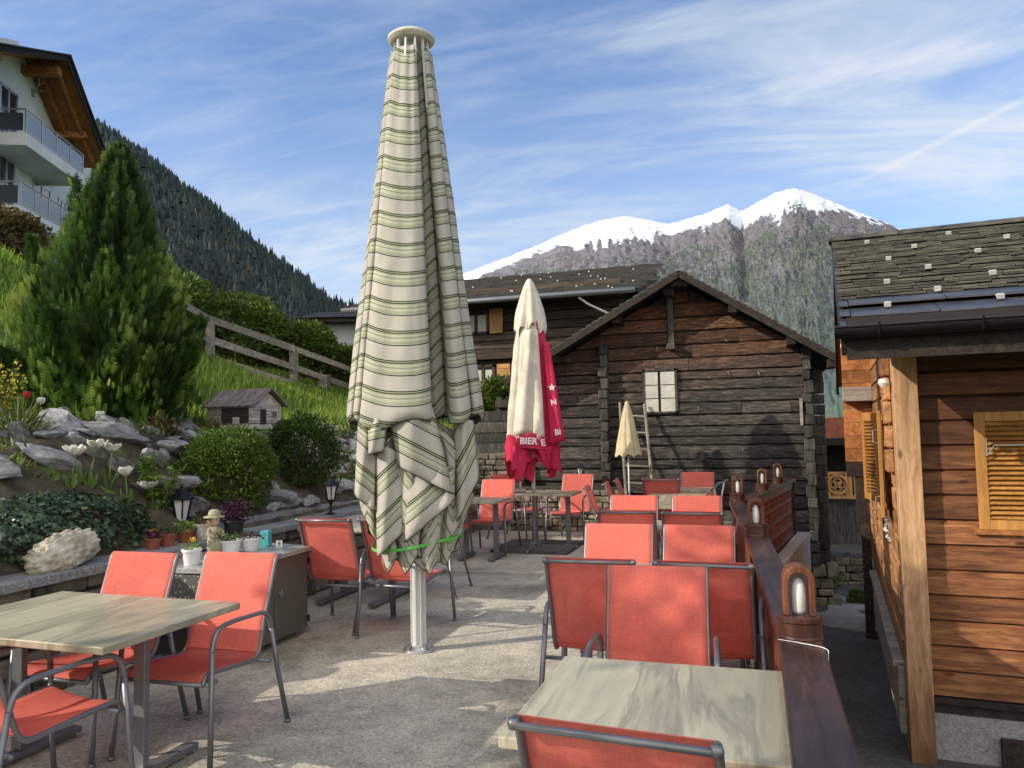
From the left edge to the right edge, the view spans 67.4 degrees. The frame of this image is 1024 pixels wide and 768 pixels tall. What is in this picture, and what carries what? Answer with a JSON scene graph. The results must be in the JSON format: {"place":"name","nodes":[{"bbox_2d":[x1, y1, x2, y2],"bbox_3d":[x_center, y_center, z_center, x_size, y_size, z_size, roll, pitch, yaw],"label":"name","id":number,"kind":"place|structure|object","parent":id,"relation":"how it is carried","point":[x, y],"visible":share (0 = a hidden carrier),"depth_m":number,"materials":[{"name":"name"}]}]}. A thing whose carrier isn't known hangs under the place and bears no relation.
{"place":"outdoors","nodes":[
{"label":"outdoors","id":0,"kind":"place"},
{"bbox_2d":[91,135,336,323],"bbox_3d":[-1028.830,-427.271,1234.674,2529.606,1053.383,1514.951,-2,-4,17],"label":"wooded slope","id":1,"kind":"structure","parent":0,"point":[211,273],"depth_m":796.07,"materials":[{"name":"plant"}]},
{"bbox_2d":[93,118,356,325],"bbox_3d":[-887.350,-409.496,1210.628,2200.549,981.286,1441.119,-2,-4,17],"label":"slope forest","id":2,"kind":"object","parent":1,"relation":"on","point":[189,198],"visible":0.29,"depth_m":1007.41,"materials":[{"name":"plant"}]},
{"bbox_2d":[0,429,481,575],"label":"rockery soil","id":3,"kind":"structure","parent":0,"point":[25,484],"depth_m":6.42,"materials":[{"name":"soil"}]},
{"bbox_2d":[0,454,22,478],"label":"rock","id":4,"kind":"object","parent":3,"relation":"on","point":[9,469],"visible":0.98,"depth_m":5.59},
{"bbox_2d":[0,358,27,411],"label":"forsythia shrub","id":5,"kind":"object","parent":3,"relation":"on","point":[7,395],"visible":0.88,"depth_m":7.03,"materials":[{"name":"yellow plant"}]},
{"bbox_2d":[0,395,60,431],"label":"shrub","id":6,"kind":"object","parent":3,"relation":"on","point":[30,423],"visible":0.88,"depth_m":6.42,"materials":[{"name":"green plant"}]},
{"bbox_2d":[15,442,82,471],"bbox_3d":[-3.721,0.581,6.185,0.531,0.143,0.299,31,-5,-28],"label":"rock","id":7,"kind":"object","parent":3,"relation":"on","point":[49,457],"visible":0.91,"depth_m":6.10,"materials":[{"name":"stone"}]},
{"bbox_2d":[34,408,85,428],"bbox_3d":[-4.000,0.365,6.787,0.517,0.161,0.382,35,21,25],"label":"rock","id":8,"kind":"object","parent":3,"relation":"on","point":[64,418],"visible":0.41,"depth_m":6.79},
{"bbox_2d":[59,446,86,488],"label":"tulip","id":9,"kind":"object","parent":3,"relation":"on","point":[75,451],"visible":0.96,"depth_m":6.04,"materials":[{"name":"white plant"}]},
{"bbox_2d":[0,488,162,567],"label":"ivy mound","id":10,"kind":"object","parent":3,"relation":"on","point":[60,502],"visible":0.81,"depth_m":5.46,"materials":[{"name":"green plant"}]},
{"bbox_2d":[65,432,106,457],"bbox_3d":[-3.635,0.552,6.543,0.239,0.111,0.501,13,-31,21],"label":"rock","id":11,"kind":"object","parent":3,"relation":"on","point":[73,438],"visible":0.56,"depth_m":6.40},
{"bbox_2d":[78,439,107,488],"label":"tulip","id":12,"kind":"object","parent":3,"relation":"on","point":[91,481],"visible":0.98,"depth_m":6.18,"materials":[{"name":"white plant"}]},
{"bbox_2d":[103,443,121,489],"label":"tulip","id":13,"kind":"object","parent":3,"relation":"on","point":[110,447],"visible":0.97,"depth_m":6.32,"materials":[{"name":"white plant"}]},
{"bbox_2d":[81,421,152,443],"bbox_3d":[-3.605,0.445,6.998,0.630,0.193,0.271,11,-9,-22],"label":"rock","id":14,"kind":"object","parent":3,"relation":"on","point":[115,431],"visible":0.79,"depth_m":6.92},
{"bbox_2d":[135,455,183,510],"bbox_3d":[-3.013,0.928,6.519,0.391,0.668,0.421,1,-4,-36],"label":"herb plant","id":15,"kind":"object","parent":3,"relation":"on","point":[155,492],"visible":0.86,"depth_m":6.48,"materials":[{"name":"green plant"}]},
{"bbox_2d":[138,409,187,434],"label":"shrub","id":16,"kind":"object","parent":3,"relation":"on","point":[163,422],"visible":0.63,"depth_m":7.74,"materials":[{"name":"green plant"}]},
{"bbox_2d":[156,439,188,455],"bbox_3d":[-3.348,0.618,7.533,0.304,0.172,0.585,14,-13,-29],"label":"rock","id":17,"kind":"object","parent":3,"relation":"on","point":[174,446],"visible":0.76,"depth_m":7.36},
{"bbox_2d":[151,475,201,489],"bbox_3d":[-3.061,0.888,6.870,0.521,0.142,0.282,4,-9,-28],"label":"rock","id":18,"kind":"object","parent":3,"relation":"on","point":[193,481],"visible":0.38,"depth_m":6.83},
{"bbox_2d":[0,406,356,518],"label":"ground cover","id":19,"kind":"object","parent":3,"relation":"on","point":[21,460],"visible":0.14,"depth_m":7.40,"materials":[{"name":"green plant"}]},
{"bbox_2d":[168,484,194,523],"bbox_3d":[-2.837,1.035,6.589,0.238,0.353,0.206,-1,-4,0],"label":"garden lantern","id":20,"kind":"object","parent":3,"relation":"on","point":[181,498],"visible":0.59,"depth_m":6.54,"materials":[{"name":"black paint"}]},
{"bbox_2d":[173,421,280,513],"bbox_3d":[-2.771,0.838,7.514,1.001,0.947,0.989,-2,-4,17],"label":"boxwood bush","id":21,"kind":"object","parent":3,"relation":"on","point":[232,450],"visible":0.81,"depth_m":7.33,"materials":[{"name":"green plant"}]},
{"bbox_2d":[200,387,288,429],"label":"miniature barn","id":22,"kind":"structure","parent":3,"relation":"on","point":[258,408],"depth_m":8.85,"materials":[{"name":"grey wood"}]},
{"bbox_2d":[265,489,296,504],"bbox_3d":[-2.476,1.188,7.961,0.465,0.177,0.281,-2,2,-23],"label":"rock","id":23,"kind":"object","parent":3,"relation":"on","point":[287,497],"visible":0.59,"depth_m":7.90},
{"bbox_2d":[264,410,343,489],"bbox_3d":[-2.390,0.755,8.705,0.918,0.942,0.913,-2,-4,17],"label":"boxwood bush","id":24,"kind":"object","parent":3,"relation":"on","point":[282,435],"visible":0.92,"depth_m":8.55,"materials":[{"name":"green plant"}]},
{"bbox_2d":[0,265,482,530],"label":"hillside","id":25,"kind":"structure","parent":0,"point":[47,470],"depth_m":9.60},
{"bbox_2d":[0,203,58,261],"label":"hedge","id":26,"kind":"object","parent":25,"relation":"on","point":[16,223],"visible":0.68,"depth_m":18.46,"materials":[{"name":"brown plant"}]},
{"bbox_2d":[0,37,105,261],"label":"apartment house","id":27,"kind":"structure","parent":25,"relation":"on","point":[50,136],"depth_m":28.42,"materials":[{"name":"paint"}]},
{"bbox_2d":[0,156,15,204],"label":"window","id":28,"kind":"structure","parent":27,"relation":"in","point":[7,169],"depth_m":27.21,"materials":[{"name":"glass"}]},
{"bbox_2d":[0,81,17,131],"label":"window","id":29,"kind":"structure","parent":27,"relation":"in","point":[8,98],"depth_m":27.37,"materials":[{"name":"glass"}]},
{"bbox_2d":[0,140,220,427],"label":"thuja tree","id":30,"kind":"object","parent":25,"relation":"on","point":[137,363],"visible":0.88,"depth_m":8.11,"materials":[{"name":"green plant"}]},
{"bbox_2d":[139,266,232,342],"bbox_3d":[-8.386,-1.746,18.978,2.942,2.458,2.847,-2,-4,17],"label":"shrub","id":31,"kind":"object","parent":25,"relation":"on","point":[202,299],"visible":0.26,"depth_m":18.67,"materials":[{"name":"green plant"}]},
{"bbox_2d":[0,243,452,437],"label":"meadow grass","id":32,"kind":"structure","parent":25,"relation":"on","point":[315,398],"depth_m":13.34,"materials":[{"name":"plant"}]},
{"bbox_2d":[203,289,293,368],"bbox_3d":[-7.180,-1.325,20.372,2.710,2.363,2.617,-2,-4,17],"label":"shrub","id":33,"kind":"object","parent":25,"relation":"on","point":[268,319],"visible":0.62,"depth_m":20.04,"materials":[{"name":"green plant"}]},
{"bbox_2d":[159,294,350,389],"bbox_3d":[-5.302,-0.376,18.563,1.110,2.642,7.893,-3,-4,30],"label":"hillside fence","id":34,"kind":"object","parent":25,"relation":"on","point":[211,341],"visible":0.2,"depth_m":18.27,"materials":[{"name":"grey wood"}]},
{"bbox_2d":[261,316,343,381],"bbox_3d":[-5.960,-0.844,21.789,2.338,2.185,2.302,1,-4,-30],"label":"shrub","id":35,"kind":"object","parent":25,"relation":"on","point":[316,338],"visible":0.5,"depth_m":21.30,"materials":[{"name":"green plant"}]},
{"bbox_2d":[297,312,357,379],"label":"white cottage","id":36,"kind":"structure","parent":25,"relation":"on","point":[343,325],"depth_m":26.56,"materials":[{"name":"paint"}]},
{"bbox_2d":[305,342,352,389],"bbox_3d":[-5.165,-0.418,23.276,2.432,1.832,2.346,-2,-4,17],"label":"shrub","id":37,"kind":"object","parent":25,"relation":"on","point":[345,359],"visible":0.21,"depth_m":22.58,"materials":[{"name":"green plant"}]},
{"bbox_2d":[480,374,509,432],"bbox_3d":[-0.268,0.726,14.180,1.341,1.845,1.029,-2,-4,17],"label":"climbing bush","id":38,"kind":"object","parent":25,"relation":"on","point":[493,388],"visible":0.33,"depth_m":14.01,"materials":[{"name":"green plant"}]},
{"bbox_2d":[341,263,664,421],"bbox_3d":[0.644,-0.283,20.945,7.477,5.497,7.765,-2,-4,17],"label":"chalet","id":39,"kind":"object","parent":25,"relation":"on","point":[573,302],"visible":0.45,"depth_m":18.14,"materials":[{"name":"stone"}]},
{"bbox_2d":[469,309,489,334],"bbox_3d":[-0.861,-1.473,18.391,0.670,0.580,0.060,-2,-4,17],"label":"window","id":40,"kind":"structure","parent":39,"relation":"in","point":[479,319],"depth_m":18.35,"materials":[{"name":"white glass"}]},
{"bbox_2d":[0,572,753,767],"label":"terrace paving","id":41,"kind":"structure","parent":0,"point":[334,699],"depth_m":4.76,"materials":[{"name":"concrete"}]},
{"bbox_2d":[0,646,134,767],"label":"garden chair","id":42,"kind":"object","parent":41,"relation":"on","point":[50,709],"visible":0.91,"depth_m":3.35,"materials":[{"name":"red"}]},
{"bbox_2d":[5,551,189,767],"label":"garden chair","id":43,"kind":"object","parent":41,"relation":"on","point":[149,574],"visible":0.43,"depth_m":4.37,"materials":[{"name":"red"}]},
{"bbox_2d":[0,591,239,767],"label":"garden table","id":44,"kind":"object","parent":41,"relation":"on","point":[86,623],"visible":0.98,"depth_m":3.67,"materials":[{"name":"wood"}]},
{"bbox_2d":[107,551,290,767],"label":"garden chair","id":45,"kind":"object","parent":41,"relation":"on","point":[245,580],"visible":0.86,"depth_m":4.24,"materials":[{"name":"red"}]},
{"bbox_2d":[156,543,311,654],"bbox_3d":[-2.128,1.638,5.887,0.726,0.655,1.304,-2,-4,17],"label":"storage cabinet","id":46,"kind":"object","parent":41,"relation":"on","point":[287,610],"visible":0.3,"depth_m":5.92,"materials":[{"name":"stone"}]},
{"bbox_2d":[180,536,201,565],"bbox_3d":[-2.289,1.190,5.471,0.157,0.194,0.143,-1,-4,-4],"label":"flower pot","id":47,"kind":"object","parent":46,"relation":"on","point":[191,555],"visible":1,"depth_m":5.43,"materials":[{"name":"white ceramic"}]},
{"bbox_2d":[203,509,224,551],"bbox_3d":[-2.308,1.144,5.953,0.166,0.345,0.164,-4,-4,35],"label":"garden figurine","id":48,"kind":"object","parent":46,"relation":"on","point":[215,533],"visible":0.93,"depth_m":5.92,"materials":[{"name":"ceramic"}]},
{"bbox_2d":[220,532,249,551],"bbox_3d":[-2.196,1.236,6.003,0.240,0.163,0.244,-4,-4,37],"label":"flower pot","id":49,"kind":"object","parent":46,"relation":"on","point":[231,543],"visible":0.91,"depth_m":5.96,"materials":[{"name":"white ceramic"}]},
{"bbox_2d":[234,531,263,550],"bbox_3d":[-2.093,1.246,6.121,0.237,0.155,0.243,2,-5,-39],"label":"flower pot","id":50,"kind":"object","parent":46,"relation":"on","point":[250,543],"visible":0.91,"depth_m":6.07,"materials":[{"name":"white ceramic"}]},
{"bbox_2d":[0,484,481,692],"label":"garden wall","id":51,"kind":"structure","parent":41,"relation":"on","point":[87,576],"depth_m":5.20,"materials":[{"name":"stone"}]},
{"bbox_2d":[22,527,100,574],"bbox_3d":[-2.988,1.100,5.107,0.277,0.245,0.631,-2,2,9],"label":"quartz rock","id":52,"kind":"object","parent":51,"relation":"on","point":[65,549],"visible":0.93,"depth_m":4.99,"materials":[{"name":"stone"}]},
{"bbox_2d":[141,527,165,549],"bbox_3d":[-2.722,1.168,5.831,0.192,0.175,0.170,-1,-4,-9],"label":"flower pot","id":53,"kind":"object","parent":51,"relation":"on","point":[153,540],"visible":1,"depth_m":5.82,"materials":[{"name":"ceramic"}]},
{"bbox_2d":[171,519,196,542],"bbox_3d":[-2.641,1.179,6.178,0.208,0.192,0.241,0,-4,-22],"label":"flower pot","id":54,"kind":"object","parent":51,"relation":"on","point":[185,534],"visible":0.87,"depth_m":6.13,"materials":[{"name":"ceramic"}]},
{"bbox_2d":[207,498,253,535],"bbox_3d":[-2.391,1.132,6.586,0.386,0.327,0.393,-3,-4,24],"label":"flower pot","id":55,"kind":"object","parent":51,"relation":"on","point":[233,524],"visible":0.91,"depth_m":6.54,"materials":[{"name":"black plastic"}]},
{"bbox_2d":[322,475,338,514],"bbox_3d":[-1.913,1.171,8.106,0.195,0.415,0.169,-2,-4,12],"label":"garden lantern","id":56,"kind":"object","parent":51,"relation":"on","point":[330,484],"visible":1,"depth_m":8.07,"materials":[{"name":"black paint"}]},
{"bbox_2d":[290,518,393,638],"bbox_3d":[-1.414,1.557,6.438,0.614,0.935,0.697,-2,-4,16],"label":"garden chair","id":57,"kind":"object","parent":41,"relation":"on","point":[332,554],"visible":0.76,"depth_m":6.23,"materials":[{"name":"red"}]},
{"bbox_2d":[297,514,409,608],"bbox_3d":[-1.416,1.722,7.550,0.850,0.742,1.150,-2,-4,17],"label":"garden table","id":58,"kind":"object","parent":41,"relation":"on","point":[346,590],"visible":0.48,"depth_m":7.44,"materials":[{"name":"metal"}]},
{"bbox_2d":[352,517,456,635],"bbox_3d":[-0.882,1.541,6.344,0.614,0.935,0.697,-2,-4,20],"label":"garden chair","id":59,"kind":"object","parent":41,"relation":"on","point":[377,569],"visible":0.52,"depth_m":6.23,"materials":[{"name":"red"}]},
{"bbox_2d":[346,26,483,654],"bbox_3d":[-0.735,-0.376,5.816,1.024,4.690,0.873,-1,-4,-7],"label":"closed parasol","id":60,"kind":"object","parent":41,"relation":"on","point":[414,375],"visible":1,"depth_m":5.56,"materials":[{"name":"fabric"}]},
{"bbox_2d":[539,557,635,686],"bbox_3d":[0.497,1.386,4.266,0.614,0.935,0.697,-2,-4,16],"label":"garden chair","id":61,"kind":"object","parent":41,"relation":"on","point":[575,604],"visible":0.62,"depth_m":4.08,"materials":[{"name":"red"}]},
{"bbox_2d":[561,523,654,660],"bbox_3d":[0.676,1.432,5.072,0.614,0.935,0.697,-2,-4,16],"label":"garden chair","id":62,"kind":"object","parent":41,"relation":"on","point":[635,542],"visible":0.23,"depth_m":5.35,"materials":[{"name":"red"}]},
{"bbox_2d":[507,714,724,767],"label":"garden chair","id":63,"kind":"object","parent":41,"relation":"on","point":[542,742],"visible":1,"depth_m":1.74,"materials":[{"name":"red"}]},
{"bbox_2d":[596,510,662,559],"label":"garden chair","id":64,"kind":"object","parent":41,"relation":"on","point":[626,516],"visible":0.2,"depth_m":6.31,"materials":[{"name":"red"}]},
{"bbox_2d":[610,495,661,540],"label":"garden chair","id":65,"kind":"object","parent":41,"relation":"on","point":[634,502],"visible":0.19,"depth_m":7.64,"materials":[{"name":"red"}]},
{"bbox_2d":[498,656,791,767],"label":"garden table","id":66,"kind":"object","parent":41,"relation":"on","point":[739,714],"visible":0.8,"depth_m":2.40,"materials":[{"name":"wood"}]},
{"bbox_2d":[583,564,721,666],"bbox_3d":[0.634,1.329,3.389,0.614,0.935,0.697,-2,-4,14],"label":"garden chair","id":67,"kind":"object","parent":41,"relation":"on","point":[659,614],"visible":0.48,"depth_m":3.63,"materials":[{"name":"red"}]},
{"bbox_2d":[659,511,723,559],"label":"garden chair","id":68,"kind":"object","parent":41,"relation":"on","point":[690,518],"visible":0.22,"depth_m":6.12,"materials":[{"name":"red"}]},
{"bbox_2d":[662,495,722,536],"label":"garden chair","id":69,"kind":"object","parent":41,"relation":"on","point":[705,503],"visible":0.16,"depth_m":7.49,"materials":[{"name":"red"}]},
{"bbox_2d":[663,524,750,668],"bbox_3d":[1.184,1.412,4.912,0.614,0.935,0.697,-2,-4,19],"label":"garden chair","id":70,"kind":"object","parent":41,"relation":"on","point":[709,543],"visible":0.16,"depth_m":5.19,"materials":[{"name":"red"}]},
{"bbox_2d":[652,560,767,669],"bbox_3d":[1.057,1.364,4.090,0.614,0.935,0.697,-2,-4,19],"label":"garden chair","id":71,"kind":"object","parent":41,"relation":"on","point":[733,626],"visible":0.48,"depth_m":3.84,"materials":[{"name":"red"}]},
{"bbox_2d":[729,478,861,767],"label":"terrace railing","id":72,"kind":"object","parent":41,"relation":"on","point":[819,733],"visible":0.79,"depth_m":2.31,"materials":[{"name":"brown wood"}]},
{"bbox_2d":[729,475,745,501],"bbox_3d":[2.129,0.983,7.255,0.150,0.238,0.150,-2,-4,17],"label":"rail lamp","id":73,"kind":"object","parent":72,"relation":"on","point":[737,495],"visible":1,"depth_m":7.22,"materials":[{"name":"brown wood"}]},
{"bbox_2d":[744,497,767,536],"bbox_3d":[1.568,0.853,4.940,0.150,0.238,0.150,-2,-4,15],"label":"rail lamp","id":74,"kind":"object","parent":72,"relation":"on","point":[755,527],"visible":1,"depth_m":4.90,"materials":[{"name":"brown wood"}]},
{"bbox_2d":[776,562,823,642],"bbox_3d":[0.954,0.719,2.557,0.150,0.238,0.150,-2,-4,15],"label":"rail lamp","id":75,"kind":"object","parent":72,"relation":"on","point":[798,621],"visible":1,"depth_m":2.52,"materials":[{"name":"brown wood"}]},
{"bbox_2d":[0,0,1023,303],"label":"sky","id":76,"kind":"structure","parent":0,"point":[559,117],"materials":[{"name":"blue"}]},
{"bbox_2d":[433,530,658,575],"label":"terrace slab","id":77,"kind":"structure","parent":0,"point":[520,564],"depth_m":9.64,"materials":[{"name":"concrete"}]},
{"bbox_2d":[457,497,510,561],"bbox_3d":[-0.388,1.817,9.635,0.620,0.742,0.620,-2,-4,17],"label":"garden table","id":78,"kind":"object","parent":77,"relation":"on","point":[495,501],"visible":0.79,"depth_m":9.57,"materials":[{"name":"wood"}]},
{"bbox_2d":[462,479,521,556],"bbox_3d":[-0.263,1.749,10.142,0.614,0.935,0.697,-2,-4,17],"label":"garden chair","id":79,"kind":"object","parent":77,"relation":"on","point":[497,487],"visible":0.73,"depth_m":10.33,"materials":[{"name":"red"}]},
{"bbox_2d":[486,474,544,538],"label":"garden chair","id":80,"kind":"object","parent":77,"relation":"on","point":[526,510],"visible":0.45,"depth_m":11.55,"materials":[{"name":"red"}]},
{"bbox_2d":[490,539,582,554],"bbox_3d":[0.363,2.197,10.406,1.090,0.043,1.090,-2,-4,17],"label":"parasol base","id":81,"kind":"object","parent":77,"relation":"on","point":[553,547],"visible":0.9,"depth_m":10.16,"materials":[{"name":"concrete"}]},
{"bbox_2d":[505,279,565,545],"bbox_3d":[0.282,0.367,10.525,0.769,3.661,0.812,-1,-4,-10],"label":"closed parasol","id":82,"kind":"object","parent":81,"relation":"on","point":[535,431],"visible":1,"depth_m":10.32,"materials":[{"name":"beige fabric"}]},
{"bbox_2d":[520,490,581,546],"bbox_3d":[0.544,1.851,10.493,0.720,0.742,0.600,-2,-4,17],"label":"garden table","id":83,"kind":"object","parent":81,"relation":"on","point":[567,494],"visible":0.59,"depth_m":10.41,"materials":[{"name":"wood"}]},
{"bbox_2d":[476,486,623,531],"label":"stone wall","id":84,"kind":"structure","parent":77,"relation":"on","point":[601,499],"depth_m":12.07,"materials":[{"name":"stone"}]},
{"bbox_2d":[545,474,596,544],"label":"garden chair","id":85,"kind":"object","parent":77,"relation":"on","point":[580,503],"visible":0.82,"depth_m":11.20,"materials":[{"name":"red"}]},
{"bbox_2d":[615,401,642,494],"bbox_3d":[1.731,1.252,11.408,0.407,2.001,0.396,-2,-4,17],"label":"closed parasol","id":86,"kind":"object","parent":77,"relation":"on","point":[627,444],"visible":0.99,"depth_m":11.34,"materials":[{"name":"yellow fabric"}]},
{"bbox_2d":[618,402,652,494],"bbox_3d":[1.933,1.268,11.792,0.449,2.023,0.839,-1,-4,1],"label":"wooden ladder","id":87,"kind":"object","parent":77,"relation":"on","point":[647,449],"visible":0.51,"depth_m":11.84,"materials":[{"name":"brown wood"}]},
{"bbox_2d":[641,478,680,514],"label":"garden chair","id":88,"kind":"object","parent":77,"relation":"on","point":[670,485],"visible":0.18,"depth_m":10.00,"materials":[{"name":"red"}]},
{"bbox_2d":[649,493,706,508],"bbox_3d":[1.912,1.739,9.120,0.720,0.742,1.700,-2,-4,17],"label":"garden table","id":89,"kind":"object","parent":77,"relation":"on","point":[665,500],"visible":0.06,"depth_m":9.35,"materials":[{"name":"wood"}]},
{"bbox_2d":[680,472,717,495],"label":"garden chair","id":90,"kind":"object","parent":77,"relation":"on","point":[696,479],"visible":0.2,"depth_m":11.22,"materials":[{"name":"red"}]},
{"bbox_2d":[347,188,900,417],"bbox_3d":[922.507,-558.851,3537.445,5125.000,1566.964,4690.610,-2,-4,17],"label":"snowy mountain","id":91,"kind":"structure","parent":0,"point":[616,231],"depth_m":4136.78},
{"bbox_2d":[485,222,853,369],"bbox_3d":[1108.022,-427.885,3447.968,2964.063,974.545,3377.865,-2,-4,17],"label":"distant forest","id":92,"kind":"object","parent":91,"relation":"on","point":[803,252],"visible":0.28,"depth_m":3066.35,"materials":[{"name":"plant"}]},
{"bbox_2d":[481,206,895,277],"bbox_3d":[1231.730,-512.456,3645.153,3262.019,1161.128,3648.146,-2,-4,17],"label":"distant larch forest","id":93,"kind":"object","parent":91,"relation":"on","point":[732,250],"visible":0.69,"depth_m":3904.11,"materials":[{"name":"plant"}]},
{"bbox_2d":[819,596,877,632],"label":"concrete path","id":94,"kind":"structure","parent":0,"point":[848,616],"depth_m":10.04,"materials":[{"name":"concrete"}]},
{"bbox_2d":[816,544,1001,767],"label":"alley path","id":95,"kind":"structure","parent":0,"point":[858,666],"depth_m":6.74,"materials":[{"name":"asphalt"}]},
{"bbox_2d":[778,532,810,609],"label":"retaining kerb","id":96,"kind":"structure","parent":95,"relation":"on","point":[796,548],"depth_m":9.38,"materials":[{"name":"concrete"}]},
{"bbox_2d":[811,561,842,605],"bbox_3d":[4.267,3.109,11.464,1.405,0.934,0.373,-2,-4,17],"label":"barn foundation","id":97,"kind":"object","parent":95,"relation":"on","point":[824,573],"visible":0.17,"depth_m":11.22,"materials":[{"name":"stone"}]},
{"bbox_2d":[502,270,835,564],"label":"timber barn","id":98,"kind":"structure","parent":97,"relation":"on","point":[722,386],"depth_m":11.97,"materials":[{"name":"brown wood"}]},
{"bbox_2d":[642,368,677,413],"bbox_3d":[2.342,0.115,12.154,0.540,0.700,0.075,-2,-4,17],"label":"window","id":99,"kind":"structure","parent":98,"relation":"in","point":[659,386],"depth_m":12.13,"materials":[{"name":"glass"}]},
{"bbox_2d":[813,409,856,499],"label":"house","id":100,"kind":"structure","parent":95,"relation":"on","point":[835,444],"depth_m":21.71,"materials":[{"name":"wood"}]},
{"bbox_2d":[818,472,869,498],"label":"carved balcony","id":101,"kind":"structure","parent":100,"relation":"attached to","point":[848,489],"depth_m":19.95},
{"bbox_2d":[828,500,871,544],"bbox_3d":[8.884,3.656,20.094,2.200,1.200,0.200,-2,-4,17],"label":"log base","id":102,"kind":"object","parent":95,"relation":"on","point":[845,526],"visible":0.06,"depth_m":20.06,"materials":[{"name":"wood"}]},
{"bbox_2d":[831,553,872,583],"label":"stone wall","id":103,"kind":"structure","parent":95,"relation":"on","point":[851,562],"depth_m":13.59,"materials":[{"name":"stone"}]},
{"bbox_2d":[828,216,1023,767],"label":"timber house","id":104,"kind":"structure","parent":95,"relation":"on","point":[929,338],"depth_m":5.28,"materials":[{"name":"orange"}]},
{"bbox_2d":[880,414,889,509],"bbox_3d":[3.193,0.651,6.616,0.024,0.780,0.800,-3,-4,22],"label":"window","id":105,"kind":"structure","parent":104,"relation":"in","point":[886,490],"depth_m":6.29,"materials":[{"name":"brown wood"}]},
{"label":"back yard ground","id":106,"kind":"structure","parent":0,"visible":0},
{"bbox_2d":[477,453,507,483],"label":"stone wall","id":107,"kind":"structure","parent":106,"relation":"on","point":[491,464],"depth_m":13.43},
{"bbox_2d":[474,397,508,453],"bbox_3d":[-0.317,0.887,13.573,1.330,1.300,0.178,-2,-4,17],"label":"timber screen","id":108,"kind":"object","parent":107,"relation":"on","point":[490,437],"visible":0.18,"depth_m":13.51,"materials":[{"name":"wood"}]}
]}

